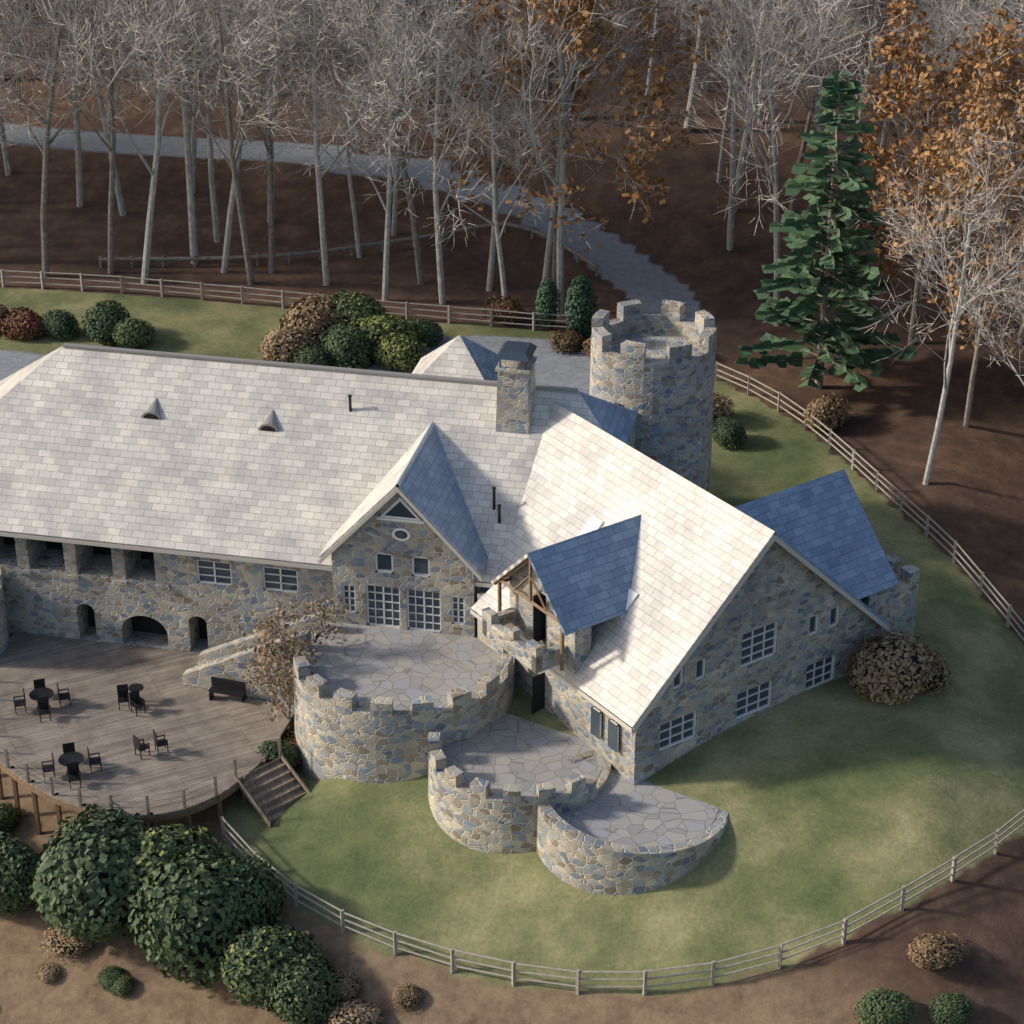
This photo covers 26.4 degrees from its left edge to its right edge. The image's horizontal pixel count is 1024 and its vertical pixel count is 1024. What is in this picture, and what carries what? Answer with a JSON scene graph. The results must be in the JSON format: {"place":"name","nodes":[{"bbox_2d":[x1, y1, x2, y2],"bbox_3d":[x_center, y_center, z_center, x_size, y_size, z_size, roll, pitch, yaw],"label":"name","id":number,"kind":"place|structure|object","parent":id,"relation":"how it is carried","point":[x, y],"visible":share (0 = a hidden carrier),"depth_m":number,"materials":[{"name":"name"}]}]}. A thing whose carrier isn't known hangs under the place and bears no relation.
{"place":"outdoors","nodes":[
{"label":"outdoors","id":0,"kind":"place"},
{"bbox_2d":[331,492,476,637],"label":"gable wall","id":1,"kind":"structure","parent":0,"point":[353,562],"depth_m":98.11,"materials":[{"name":"stone"}]},
{"bbox_2d":[0,0,1023,1023],"bbox_3d":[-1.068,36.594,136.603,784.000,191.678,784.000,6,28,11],"label":"terrain","id":2,"kind":"structure","parent":0,"point":[840,798],"depth_m":106.64,"materials":[{"name":"soil"}]},
{"bbox_2d":[0,832,42,916],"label":"shrub","id":3,"kind":"object","parent":2,"relation":"on","point":[18,860],"visible":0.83,"depth_m":91.08,"materials":[{"name":"green plant"}]},
{"bbox_2d":[0,306,44,340],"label":"shrub","id":4,"kind":"object","parent":2,"relation":"on","point":[23,325],"visible":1,"depth_m":128.91,"materials":[{"name":"red plant"}]},
{"bbox_2d":[40,309,80,340],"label":"shrub","id":5,"kind":"object","parent":2,"relation":"on","point":[60,324],"visible":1,"depth_m":128.93,"materials":[{"name":"green plant"}]},
{"bbox_2d":[0,0,176,206],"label":"bare tree","id":6,"kind":"object","parent":2,"relation":"on","point":[79,178],"visible":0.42,"depth_m":142.76,"materials":[{"name":"grey plant"}]},
{"bbox_2d":[30,803,149,942],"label":"shrub","id":7,"kind":"object","parent":2,"relation":"on","point":[75,870],"visible":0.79,"depth_m":88.26,"materials":[{"name":"green plant"}]},
{"bbox_2d":[0,0,197,274],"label":"bare tree","id":8,"kind":"object","parent":2,"relation":"on","point":[112,148],"visible":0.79,"depth_m":131.36,"materials":[{"name":"grey plant"}]},
{"bbox_2d":[0,0,207,277],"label":"bare tree","id":9,"kind":"object","parent":2,"relation":"on","point":[43,212],"visible":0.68,"depth_m":132.32,"materials":[{"name":"grey plant"}]},
{"bbox_2d":[81,300,130,345],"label":"shrub","id":10,"kind":"object","parent":2,"relation":"on","point":[101,320],"visible":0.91,"depth_m":128.18,"materials":[{"name":"green plant"}]},
{"bbox_2d":[1,0,219,215],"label":"bare tree","id":11,"kind":"object","parent":2,"relation":"on","point":[120,201],"visible":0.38,"depth_m":138.94,"materials":[{"name":"grey plant"}]},
{"bbox_2d":[0,758,267,835],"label":"deck substructure","id":12,"kind":"object","parent":2,"relation":"on","point":[187,813],"visible":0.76,"depth_m":93.52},
{"bbox_2d":[0,632,293,817],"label":"deck platform","id":13,"kind":"structure","parent":12,"relation":"on","point":[217,734],"depth_m":97.81,"materials":[{"name":"wood"}]},
{"bbox_2d":[13,676,245,789],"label":"patio furniture","id":14,"kind":"object","parent":13,"relation":"on","point":[70,758],"visible":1,"depth_m":98.44,"materials":[{"name":"grey metal"}]},
{"bbox_2d":[112,318,156,348],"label":"shrub","id":15,"kind":"object","parent":2,"relation":"on","point":[133,333],"visible":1,"depth_m":127.66,"materials":[{"name":"green plant"}]},
{"bbox_2d":[0,0,300,283],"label":"bare tree","id":16,"kind":"object","parent":2,"relation":"on","point":[150,215],"visible":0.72,"depth_m":130.83,"materials":[{"name":"grey plant"}]},
{"bbox_2d":[111,824,226,930],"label":"shrub","id":17,"kind":"object","parent":2,"relation":"on","point":[158,843],"visible":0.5,"depth_m":89.16,"materials":[{"name":"green plant"}]},
{"bbox_2d":[75,0,278,263],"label":"bare tree","id":18,"kind":"object","parent":2,"relation":"on","point":[190,196],"visible":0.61,"depth_m":135.88,"materials":[{"name":"grey plant"}]},
{"bbox_2d":[91,0,278,242],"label":"bare tree","id":19,"kind":"object","parent":2,"relation":"on","point":[215,219],"visible":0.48,"depth_m":137.09,"materials":[{"name":"grey plant"}]},
{"bbox_2d":[124,841,263,988],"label":"shrub","id":20,"kind":"object","parent":2,"relation":"on","point":[189,927],"visible":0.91,"depth_m":86.75,"materials":[{"name":"green plant"}]},
{"bbox_2d":[68,0,363,273],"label":"bare tree","id":21,"kind":"object","parent":2,"relation":"on","point":[227,242],"visible":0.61,"depth_m":131.59,"materials":[{"name":"grey plant"}]},
{"bbox_2d":[111,0,345,284],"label":"bare tree","id":22,"kind":"object","parent":2,"relation":"on","point":[239,203],"visible":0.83,"depth_m":128.37,"materials":[{"name":"grey plant"}]},
{"bbox_2d":[0,533,489,652],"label":"house walls","id":23,"kind":"structure","parent":2,"relation":"on","point":[44,597],"depth_m":102.79,"materials":[{"name":"stone"}]},
{"bbox_2d":[3,536,207,638],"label":"dark house interiors","id":24,"kind":"object","parent":23,"relation":"in","point":[144,624],"visible":0.19,"depth_m":104.72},
{"bbox_2d":[0,532,493,587],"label":"roof eave","id":25,"kind":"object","parent":23,"relation":"attached to","point":[223,557],"depth_m":100.32,"materials":[{"name":"beige paint"}]},
{"bbox_2d":[0,347,602,583],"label":"main roof","id":26,"kind":"structure","parent":23,"relation":"on","point":[204,464],"depth_m":101.83,"materials":[{"name":"tile"}]},
{"bbox_2d":[319,422,433,557],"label":"roof gable","id":27,"kind":"structure","parent":26,"relation":"on","point":[384,488],"depth_m":98.23,"materials":[{"name":"stone"}]},
{"bbox_2d":[395,423,487,574],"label":"roof gable","id":28,"kind":"structure","parent":26,"relation":"attached to","point":[429,488],"depth_m":97.77,"materials":[{"name":"blue stone"}]},
{"bbox_2d":[495,356,536,434],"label":"house chimney","id":29,"kind":"object","parent":26,"relation":"on","point":[516,388],"visible":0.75,"depth_m":99.77,"materials":[{"name":"stone"}]},
{"bbox_2d":[196,403,838,751],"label":"window frames","id":30,"kind":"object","parent":23,"relation":"attached to","point":[763,656],"visible":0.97,"depth_m":98.18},
{"bbox_2d":[199,404,835,751],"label":"window panes","id":31,"kind":"structure","parent":30,"relation":"in","point":[420,564],"depth_m":98.21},
{"bbox_2d":[209,853,287,932],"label":"shrub","id":32,"kind":"object","parent":2,"relation":"on","point":[262,887],"visible":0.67,"depth_m":88.28,"materials":[{"name":"green plant"}]},
{"bbox_2d":[182,611,325,724],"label":"outdoor stone staircase","id":33,"kind":"structure","parent":2,"relation":"on","point":[224,660],"depth_m":99.79,"materials":[{"name":"stone"}]},
{"bbox_2d":[218,924,325,1011],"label":"shrub","id":34,"kind":"object","parent":2,"relation":"on","point":[255,955],"visible":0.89,"depth_m":85.58,"materials":[{"name":"green plant"}]},
{"bbox_2d":[233,737,310,827],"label":"deck steps","id":35,"kind":"structure","parent":2,"relation":"on","point":[271,790],"depth_m":94.54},
{"bbox_2d":[161,0,404,273],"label":"bare tree","id":36,"kind":"object","parent":2,"relation":"on","point":[271,232],"visible":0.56,"depth_m":131.73,"materials":[{"name":"grey plant"}]},
{"bbox_2d":[260,326,318,362],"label":"shrub","id":37,"kind":"object","parent":2,"relation":"on","point":[285,344],"visible":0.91,"depth_m":125.73,"materials":[{"name":"brown plant"}]},
{"bbox_2d":[242,595,347,733],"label":"tree","id":38,"kind":"object","parent":2,"relation":"on","point":[273,648],"visible":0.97,"depth_m":96.68,"materials":[{"name":"brown plant"}]},
{"bbox_2d":[261,945,342,1023],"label":"shrub","id":39,"kind":"object","parent":2,"relation":"on","point":[303,991],"visible":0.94,"depth_m":84.88,"materials":[{"name":"green plant"}]},
{"bbox_2d":[0,269,614,330],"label":"fence","id":40,"kind":"object","parent":2,"relation":"on","point":[242,298],"visible":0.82,"depth_m":133.47,"materials":[{"name":"brown wood"}]},
{"bbox_2d":[279,292,344,344],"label":"shrub","id":41,"kind":"object","parent":2,"relation":"on","point":[314,318],"visible":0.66,"depth_m":127.62,"materials":[{"name":"brown plant"}]},
{"bbox_2d":[195,0,429,285],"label":"bare tree","id":42,"kind":"object","parent":2,"relation":"on","point":[323,244],"visible":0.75,"depth_m":128.93,"materials":[{"name":"grey plant"}]},
{"bbox_2d":[216,0,455,257],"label":"bare tree","id":43,"kind":"object","parent":2,"relation":"on","point":[355,219],"visible":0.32,"depth_m":134.65,"materials":[{"name":"grey plant"}]},
{"bbox_2d":[316,322,373,368],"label":"shrub","id":44,"kind":"object","parent":2,"relation":"on","point":[345,345],"visible":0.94,"depth_m":125.33,"materials":[{"name":"green plant"}]},
{"bbox_2d":[99,220,598,276],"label":"timber guard rail","id":45,"kind":"object","parent":2,"relation":"on","point":[288,254],"visible":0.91,"depth_m":138.58,"materials":[{"name":"brown wood"}]},
{"bbox_2d":[324,289,388,327],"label":"shrub","id":46,"kind":"object","parent":2,"relation":"on","point":[358,305],"visible":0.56,"depth_m":128.25,"materials":[{"name":"green plant"}]},
{"bbox_2d":[328,998,384,1023],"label":"bush","id":47,"kind":"object","parent":2,"relation":"on","point":[356,1011],"visible":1,"depth_m":84.69,"materials":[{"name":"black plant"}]},
{"bbox_2d":[277,0,475,301],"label":"bare tree","id":48,"kind":"object","parent":2,"relation":"on","point":[387,209],"visible":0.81,"depth_m":127.52,"materials":[{"name":"grey plant"}]},
{"bbox_2d":[349,314,422,359],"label":"shrub","id":49,"kind":"object","parent":2,"relation":"on","point":[377,328],"visible":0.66,"depth_m":126.70,"materials":[{"name":"green plant"}]},
{"bbox_2d":[228,0,556,284],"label":"bare tree","id":50,"kind":"object","parent":2,"relation":"on","point":[417,253],"visible":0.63,"depth_m":128.11,"materials":[{"name":"grey plant"}]},
{"bbox_2d":[261,0,524,235],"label":"bare tree","id":51,"kind":"object","parent":2,"relation":"on","point":[394,214],"visible":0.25,"depth_m":136.60,"materials":[{"name":"grey plant"}]},
{"bbox_2d":[372,334,428,371],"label":"shrub","id":52,"kind":"object","parent":2,"relation":"on","point":[398,352],"visible":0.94,"depth_m":125.33,"materials":[{"name":"green plant"}]},
{"bbox_2d":[293,632,515,782],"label":"terrace wall","id":53,"kind":"structure","parent":2,"relation":"on","point":[340,733],"depth_m":93.51,"materials":[{"name":"stone"}]},
{"bbox_2d":[308,621,499,709],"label":"upper floor","id":54,"kind":"structure","parent":53,"relation":"on","point":[400,667],"depth_m":97.06,"materials":[{"name":"stone"}]},
{"bbox_2d":[326,0,581,304],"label":"bare tree","id":55,"kind":"object","parent":2,"relation":"on","point":[439,256],"visible":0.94,"depth_m":124.84,"materials":[{"name":"grey plant"}]},
{"bbox_2d":[339,0,607,299],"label":"bare tree","id":56,"kind":"object","parent":2,"relation":"on","point":[498,234],"visible":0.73,"depth_m":126.72,"materials":[{"name":"grey plant"}]},
{"bbox_2d":[428,732,610,853],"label":"terrace wall","id":57,"kind":"structure","parent":2,"relation":"on","point":[476,815],"depth_m":89.64,"materials":[{"name":"stone"}]},
{"bbox_2d":[442,713,608,795],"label":"terrace floor","id":58,"kind":"structure","parent":57,"relation":"on","point":[525,754],"depth_m":92.63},
{"bbox_2d":[388,0,661,291],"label":"bare tree","id":59,"kind":"object","parent":2,"relation":"on","point":[490,275],"visible":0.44,"depth_m":129.51,"materials":[{"name":"grey plant"}]},
{"bbox_2d":[535,278,560,328],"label":"shrub","id":60,"kind":"object","parent":2,"relation":"on","point":[547,299],"visible":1,"depth_m":129.87,"materials":[{"name":"green plant"}]},
{"bbox_2d":[477,590,627,778],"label":"house wing walls","id":61,"kind":"structure","parent":2,"relation":"on","point":[567,706],"depth_m":93.67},
{"bbox_2d":[482,606,567,672],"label":"balcony parapet","id":62,"kind":"structure","parent":61,"relation":"attached to","point":[500,629],"depth_m":92.50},
{"bbox_2d":[471,401,775,727],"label":"roof wing","id":63,"kind":"structure","parent":61,"relation":"on","point":[699,550],"depth_m":92.49,"materials":[{"name":"tile"}]},
{"bbox_2d":[510,562,591,674],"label":"house porch gable wall","id":64,"kind":"structure","parent":63,"relation":"on","point":[578,643],"depth_m":92.98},
{"bbox_2d":[527,515,640,635],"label":"porch roof","id":65,"kind":"object","parent":63,"relation":"attached to","point":[585,580],"visible":1,"depth_m":92.03,"materials":[{"name":"blue stone"}]},
{"bbox_2d":[470,535,889,735],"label":"wing rake boards","id":66,"kind":"object","parent":61,"relation":"on","point":[733,594],"visible":0.93,"depth_m":90.16,"materials":[{"name":"beige paint"}]},
{"bbox_2d":[775,532,888,625],"bbox_3d":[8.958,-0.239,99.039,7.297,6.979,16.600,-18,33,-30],"label":"bargeboard","id":67,"kind":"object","parent":61,"relation":"attached to","point":[830,578],"depth_m":92.86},
{"bbox_2d":[578,391,637,443],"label":"roof hip","id":68,"kind":"object","parent":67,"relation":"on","point":[615,421],"visible":0.82,"depth_m":101.26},
{"bbox_2d":[738,472,898,599],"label":"gable roof slopes","id":69,"kind":"structure","parent":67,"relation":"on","point":[825,525],"depth_m":95.06,"materials":[{"name":"tile"}]},
{"bbox_2d":[423,0,690,316],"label":"bare tree","id":70,"kind":"object","parent":2,"relation":"on","point":[562,83],"visible":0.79,"depth_m":125.91,"materials":[{"name":"grey plant"}]},
{"bbox_2d":[426,0,735,288],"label":"orange tree","id":71,"kind":"object","parent":2,"relation":"on","point":[578,46],"visible":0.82,"depth_m":126.22,"materials":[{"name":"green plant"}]},
{"bbox_2d":[565,275,597,337],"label":"shrub","id":72,"kind":"object","parent":2,"relation":"on","point":[579,311],"visible":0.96,"depth_m":128.11,"materials":[{"name":"green plant"}]},
{"bbox_2d":[421,0,753,286],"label":"bare tree","id":73,"kind":"object","parent":2,"relation":"on","point":[546,268],"visible":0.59,"depth_m":127.59,"materials":[{"name":"grey plant"}]},
{"bbox_2d":[220,810,1023,995],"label":"fence","id":74,"kind":"object","parent":2,"relation":"on","point":[645,972],"visible":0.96,"depth_m":84.84,"materials":[{"name":"grey wood"}]},
{"bbox_2d":[536,750,728,895],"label":"terrace wall","id":75,"kind":"structure","parent":2,"relation":"on","point":[569,854],"depth_m":87.33,"materials":[{"name":"stone"}]},
{"bbox_2d":[558,769,717,845],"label":"terrace floor","id":76,"kind":"structure","parent":75,"relation":"on","point":[619,809],"depth_m":89.30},
{"bbox_2d":[712,416,747,450],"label":"shrub","id":77,"kind":"object","parent":2,"relation":"on","point":[727,432],"visible":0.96,"depth_m":116.62,"materials":[{"name":"green plant"}]},
{"bbox_2d":[626,541,865,784],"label":"stone wall","id":78,"kind":"structure","parent":2,"relation":"on","point":[788,592],"depth_m":92.17,"materials":[{"name":"stone"}]},
{"bbox_2d":[637,0,855,250],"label":"bare tree","id":79,"kind":"object","parent":2,"relation":"on","point":[730,228],"visible":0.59,"depth_m":131.26,"materials":[{"name":"grey plant"}]},
{"bbox_2d":[627,0,865,182],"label":"bare tree","id":80,"kind":"object","parent":2,"relation":"on","point":[721,160],"visible":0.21,"depth_m":139.07,"materials":[{"name":"grey plant"}]},
{"bbox_2d":[633,0,917,326],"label":"bare tree","id":81,"kind":"object","parent":2,"relation":"on","point":[774,180],"visible":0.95,"depth_m":123.88,"materials":[{"name":"grey plant"}]},
{"bbox_2d":[673,0,899,212],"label":"bare tree","id":82,"kind":"object","parent":2,"relation":"on","point":[741,167],"visible":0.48,"depth_m":136.54,"materials":[{"name":"grey plant"}]},
{"bbox_2d":[690,0,924,212],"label":"bare tree","id":83,"kind":"object","parent":2,"relation":"on","point":[801,157],"visible":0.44,"depth_m":134.84,"materials":[{"name":"grey plant"}]},
{"bbox_2d":[733,70,917,391],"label":"pine tree","id":84,"kind":"object","parent":2,"relation":"on","point":[810,230],"visible":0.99,"depth_m":119.03,"materials":[{"name":"green plant"}]},
{"bbox_2d":[687,0,967,216],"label":"bare tree","id":85,"kind":"object","parent":2,"relation":"on","point":[817,126],"visible":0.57,"depth_m":129.74,"materials":[{"name":"grey plant"}]},
{"bbox_2d":[803,393,852,431],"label":"shrub","id":86,"kind":"object","parent":2,"relation":"on","point":[828,411],"visible":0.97,"depth_m":118.03,"materials":[{"name":"brown plant"}]},
{"bbox_2d":[715,361,1023,639],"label":"fence","id":87,"kind":"object","parent":2,"relation":"on","point":[954,546],"visible":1,"depth_m":110.87,"materials":[{"name":"grey wood"}]},
{"bbox_2d":[853,987,917,1023],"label":"scrub","id":88,"kind":"object","parent":2,"relation":"on","point":[887,1006],"visible":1,"depth_m":80.65,"materials":[{"name":"green plant"}]},
{"bbox_2d":[845,630,932,705],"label":"shrub","id":89,"kind":"object","parent":2,"relation":"on","point":[885,671],"visible":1,"depth_m":94.16,"materials":[{"name":"brown plant"}]},
{"bbox_2d":[859,548,919,649],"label":"house corner turret","id":90,"kind":"object","parent":2,"relation":"on","point":[898,602],"visible":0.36,"depth_m":96.76,"materials":[{"name":"stone"}]},
{"bbox_2d":[810,0,1022,286],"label":"bare tree","id":91,"kind":"object","parent":2,"relation":"on","point":[943,29],"visible":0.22,"depth_m":126.25,"materials":[{"name":"grey plant"}]},
{"bbox_2d":[810,0,1023,255],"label":"bare tree","id":92,"kind":"object","parent":2,"relation":"on","point":[929,5],"visible":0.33,"depth_m":128.59,"materials":[{"name":"grey plant"}]},
{"bbox_2d":[825,0,1023,297],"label":"bare tree","id":93,"kind":"object","parent":2,"relation":"on","point":[922,288],"visible":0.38,"depth_m":124.45,"materials":[{"name":"grey plant"}]},
{"bbox_2d":[904,642,955,696],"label":"shrub","id":94,"kind":"object","parent":2,"relation":"on","point":[939,673],"visible":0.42,"depth_m":95.18,"materials":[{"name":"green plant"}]},
{"bbox_2d":[845,0,1023,344],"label":"orange tree","id":95,"kind":"object","parent":2,"relation":"on","point":[912,79],"visible":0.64,"depth_m":120.23,"materials":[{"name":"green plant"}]},
{"bbox_2d":[847,109,1023,484],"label":"bare tree","id":96,"kind":"object","parent":2,"relation":"on","point":[947,376],"visible":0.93,"depth_m":108.31,"materials":[{"name":"grey plant"}]},
{"bbox_2d":[907,931,969,969],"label":"scrub","id":97,"kind":"object","parent":2,"relation":"on","point":[933,950],"visible":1,"depth_m":82.42,"materials":[{"name":"brown plant"}]},
{"bbox_2d":[871,63,1023,426],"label":"orange tree","id":98,"kind":"object","parent":2,"relation":"on","point":[984,120],"visible":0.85,"depth_m":112.07,"materials":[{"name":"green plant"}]},
{"bbox_2d":[928,992,975,1023],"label":"shrub","id":99,"kind":"object","parent":2,"relation":"on","point":[948,1008],"visible":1,"depth_m":80.81,"materials":[{"name":"green plant"}]},
{"bbox_2d":[892,0,1023,199],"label":"bare tree","id":100,"kind":"object","parent":2,"relation":"on","point":[990,8],"visible":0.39,"depth_m":120.76,"materials":[{"name":"grey plant"}]},
{"bbox_2d":[923,181,1023,384],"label":"bare tree","id":101,"kind":"object","parent":2,"relation":"on","point":[1006,314],"visible":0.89,"depth_m":109.27,"materials":[{"name":"grey plant"}]},
{"bbox_2d":[589,299,716,492],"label":"tower","id":102,"kind":"structure","parent":0,"point":[655,373],"depth_m":103.88,"materials":[{"name":"stone"}]},
{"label":"roof","id":103,"kind":"object","parent":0,"visible":0},
{"bbox_2d":[62,343,577,391],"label":"roof ridge cap","id":104,"kind":"object","parent":103,"relation":"on","point":[316,367],"visible":1,"depth_m":103.25,"materials":[{"name":"stone"}]},
{"bbox_2d":[422,335,483,379],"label":"pyramid roof","id":105,"kind":"object","parent":103,"relation":"on","point":[454,359],"visible":0.36,"depth_m":109.77,"materials":[{"name":"stone"}]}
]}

